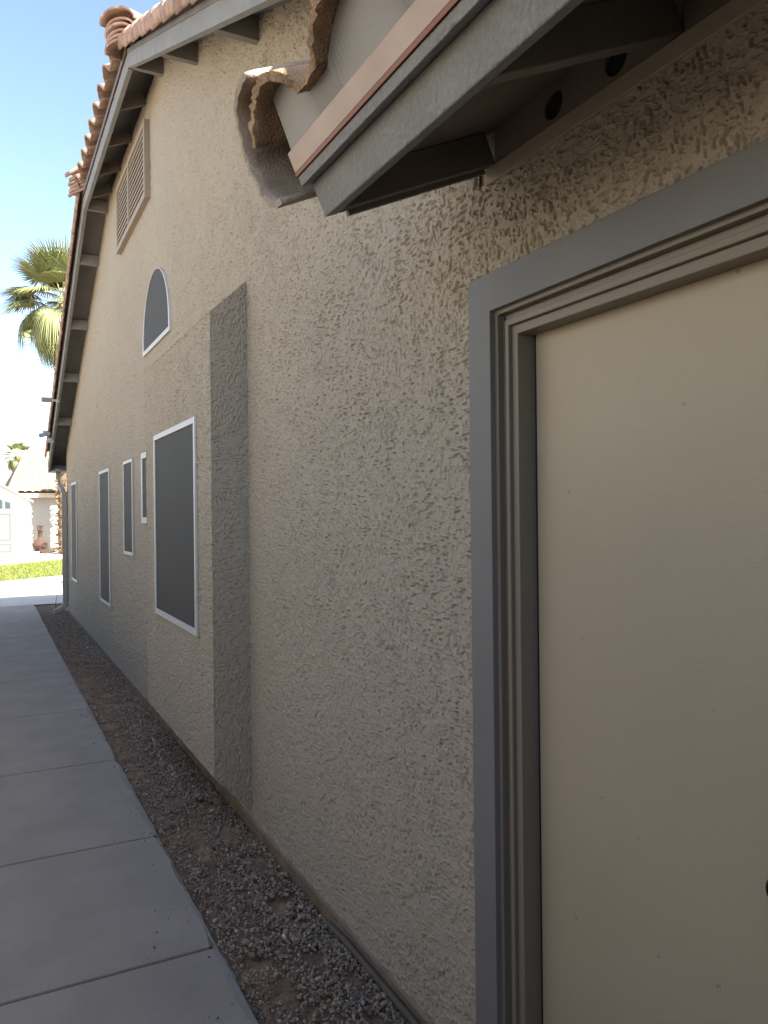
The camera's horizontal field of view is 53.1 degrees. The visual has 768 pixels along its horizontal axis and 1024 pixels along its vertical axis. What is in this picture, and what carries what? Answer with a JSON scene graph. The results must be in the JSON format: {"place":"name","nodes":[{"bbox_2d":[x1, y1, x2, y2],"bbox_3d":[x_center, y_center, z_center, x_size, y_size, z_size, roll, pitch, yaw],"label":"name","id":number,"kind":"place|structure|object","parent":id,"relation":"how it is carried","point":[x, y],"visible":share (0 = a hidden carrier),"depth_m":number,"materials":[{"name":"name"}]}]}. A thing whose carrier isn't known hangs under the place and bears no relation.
{"place":"outdoors","nodes":[
{"label":"outdoors","id":0,"kind":"place"},
{"bbox_2d":[0,553,61,565],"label":"gravel yard","id":1,"kind":"structure","parent":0,"point":[48,558],"depth_m":29.04,"materials":[{"name":"white gravel"}]},
{"bbox_2d":[0,483,33,560],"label":"garage","id":2,"kind":"structure","parent":1,"relation":"on","point":[15,525],"depth_m":28.38,"materials":[{"name":"white paint"}]},
{"bbox_2d":[0,496,14,555],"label":"garage door","id":3,"kind":"structure","parent":2,"relation":"in","point":[7,522],"depth_m":28.27,"materials":[{"name":"white wood"}]},
{"bbox_2d":[5,450,57,552],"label":"neighbour house","id":4,"kind":"structure","parent":1,"relation":"on","point":[31,477],"depth_m":34.38,"materials":[{"name":"paint"}]},
{"bbox_2d":[31,551,38,559],"bbox_3d":[-13.230,1.659,29.040,0.412,0.336,0.266,-1,0,-27],"label":"boulder","id":5,"kind":"object","parent":1,"relation":"on","point":[35,554],"visible":0.5,"depth_m":28.97,"materials":[{"name":"stone"}]},
{"bbox_2d":[32,524,48,558],"bbox_3d":[-13.157,1.127,29.437,0.600,1.308,0.603,-1,0,-27],"label":"chiminea","id":6,"kind":"object","parent":1,"relation":"on","point":[40,544],"visible":0.95,"depth_m":29.28,"materials":[{"name":"ceramic"}]},
{"bbox_2d":[45,473,66,553],"bbox_3d":[-13.734,-0.056,33.482,1.743,3.902,1.932,-1,0,-7],"label":"palm stump","id":7,"kind":"object","parent":1,"relation":"on","point":[59,513],"visible":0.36,"depth_m":33.15,"materials":[{"name":"brown plant"}]},
{"bbox_2d":[0,558,61,580],"bbox_3d":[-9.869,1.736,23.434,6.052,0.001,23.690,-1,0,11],"label":"lawn","id":8,"kind":"structure","parent":0,"point":[29,572],"depth_m":21.89,"materials":[{"name":"plant"}]},
{"bbox_2d":[0,575,62,606],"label":"driveway","id":9,"kind":"structure","parent":0,"point":[34,591],"depth_m":16.57,"materials":[{"name":"concrete"}]},
{"bbox_2d":[5,603,67,611],"bbox_3d":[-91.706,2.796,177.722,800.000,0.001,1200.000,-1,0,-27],"label":"ground","id":10,"kind":"structure","parent":0,"point":[49,604],"depth_m":14.51,"materials":[{"name":"grey concrete"}]},
{"bbox_2d":[1,441,31,471],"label":"fan palm","id":11,"kind":"object","parent":10,"relation":"on","point":[13,463],"visible":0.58,"depth_m":71.83,"materials":[{"name":"green plant"}]},
{"bbox_2d":[0,235,69,373],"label":"fan palm","id":12,"kind":"object","parent":10,"relation":"on","point":[47,269],"visible":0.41,"depth_m":41.68,"materials":[{"name":"green plant"}]},
{"bbox_2d":[44,0,767,1023],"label":"house","id":13,"kind":"structure","parent":10,"relation":"on","point":[408,434],"depth_m":2.02,"materials":[{"name":"paint"}]},
{"bbox_2d":[38,430,53,442],"bbox_3d":[-5.442,-1.214,12.390,0.234,0.207,0.166,-1,0,-27],"label":"security light","id":14,"kind":"object","parent":13,"relation":"attached to","point":[45,433],"visible":1,"depth_m":12.33,"materials":[{"name":"grey plastic"}]},
{"bbox_2d":[41,397,58,402],"bbox_3d":[-4.829,-1.618,11.135,0.241,0.068,0.100,-1,0,-27],"label":"security camera","id":15,"kind":"object","parent":13,"relation":"attached to","point":[46,399],"visible":1,"depth_m":11.08,"materials":[{"name":"beige plastic"}]},
{"bbox_2d":[56,475,66,598],"bbox_3d":[-5.380,0.518,12.828,0.195,2.262,0.048,-1,0,-33],"label":"cable","id":16,"kind":"object","parent":13,"relation":"attached to","point":[62,553],"visible":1,"depth_m":12.81,"materials":[{"name":"metal"}]},
{"bbox_2d":[71,481,77,584],"bbox_3d":[-4.769,0.315,11.862,0.032,1.554,0.804,-1,0,-27],"label":"window","id":17,"kind":"structure","parent":13,"relation":"in","point":[74,525],"depth_m":11.82,"materials":[{"name":"paint"}]},
{"bbox_2d":[99,467,111,609],"bbox_3d":[-3.187,0.293,8.797,0.032,1.562,0.844,-1,0,-27],"label":"window","id":18,"kind":"structure","parent":13,"relation":"in","point":[104,475],"depth_m":8.76,"materials":[{"name":"paint"}]},
{"bbox_2d":[122,457,134,558],"bbox_3d":[-2.423,-0.033,7.309,0.032,0.937,0.556,-1,0,-27],"label":"window","id":19,"kind":"structure","parent":13,"relation":"in","point":[128,465],"depth_m":7.28,"materials":[{"name":"glass"}]},
{"bbox_2d":[140,451,146,526],"bbox_3d":[-1.946,-0.196,6.382,0.032,0.640,0.649,-1,0,-27],"label":"window","id":20,"kind":"structure","parent":13,"relation":"in","point":[143,455],"depth_m":6.58,"materials":[{"name":"paint"}]},
{"bbox_2d":[143,268,171,356],"bbox_3d":[-1.793,-1.606,6.059,0.028,0.592,1.082,-1,0,-27],"label":"window","id":21,"kind":"structure","parent":13,"relation":"in","point":[157,323],"depth_m":6.01,"materials":[{"name":"glass"}]},
{"bbox_2d":[153,414,199,641],"bbox_3d":[-1.268,0.090,4.661,0.032,1.225,1.173,-1,0,-27],"label":"window","id":22,"kind":"structure","parent":13,"relation":"in","point":[175,457],"depth_m":4.56,"materials":[{"name":"glass"}]},
{"bbox_2d":[536,258,767,1023],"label":"door","id":23,"kind":"structure","parent":13,"relation":"in","point":[652,412],"depth_m":1.64,"materials":[{"name":"paint"}]},
{"bbox_2d":[0,0,161,484],"label":"sky","id":24,"kind":"structure","parent":0,"point":[52,55],"materials":[{"name":"blue"}]},
{"bbox_2d":[0,605,258,1023],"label":"walkway","id":25,"kind":"structure","parent":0,"point":[83,895],"depth_m":3.38,"materials":[{"name":"concrete"}]},
{"bbox_2d":[50,670,232,1018],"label":"stray gravel","id":26,"kind":"structure","parent":25,"relation":"on","point":[151,864],"depth_m":3.56,"materials":[{"name":"grey gravel"}]},
{"bbox_2d":[65,665,257,1023],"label":"walkway edge slurry","id":27,"kind":"object","parent":25,"relation":"on","point":[235,989],"visible":1,"depth_m":2.99,"materials":[{"name":"grey concrete"}]},
{"bbox_2d":[35,603,409,1023],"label":"gravel","id":28,"kind":"structure","parent":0,"point":[298,906],"depth_m":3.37,"materials":[{"name":"grey gravel"}]},
{"bbox_2d":[320,920,419,1023],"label":"conduit","id":29,"kind":"object","parent":28,"relation":"on","point":[381,983],"visible":0.85,"depth_m":2.66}
]}

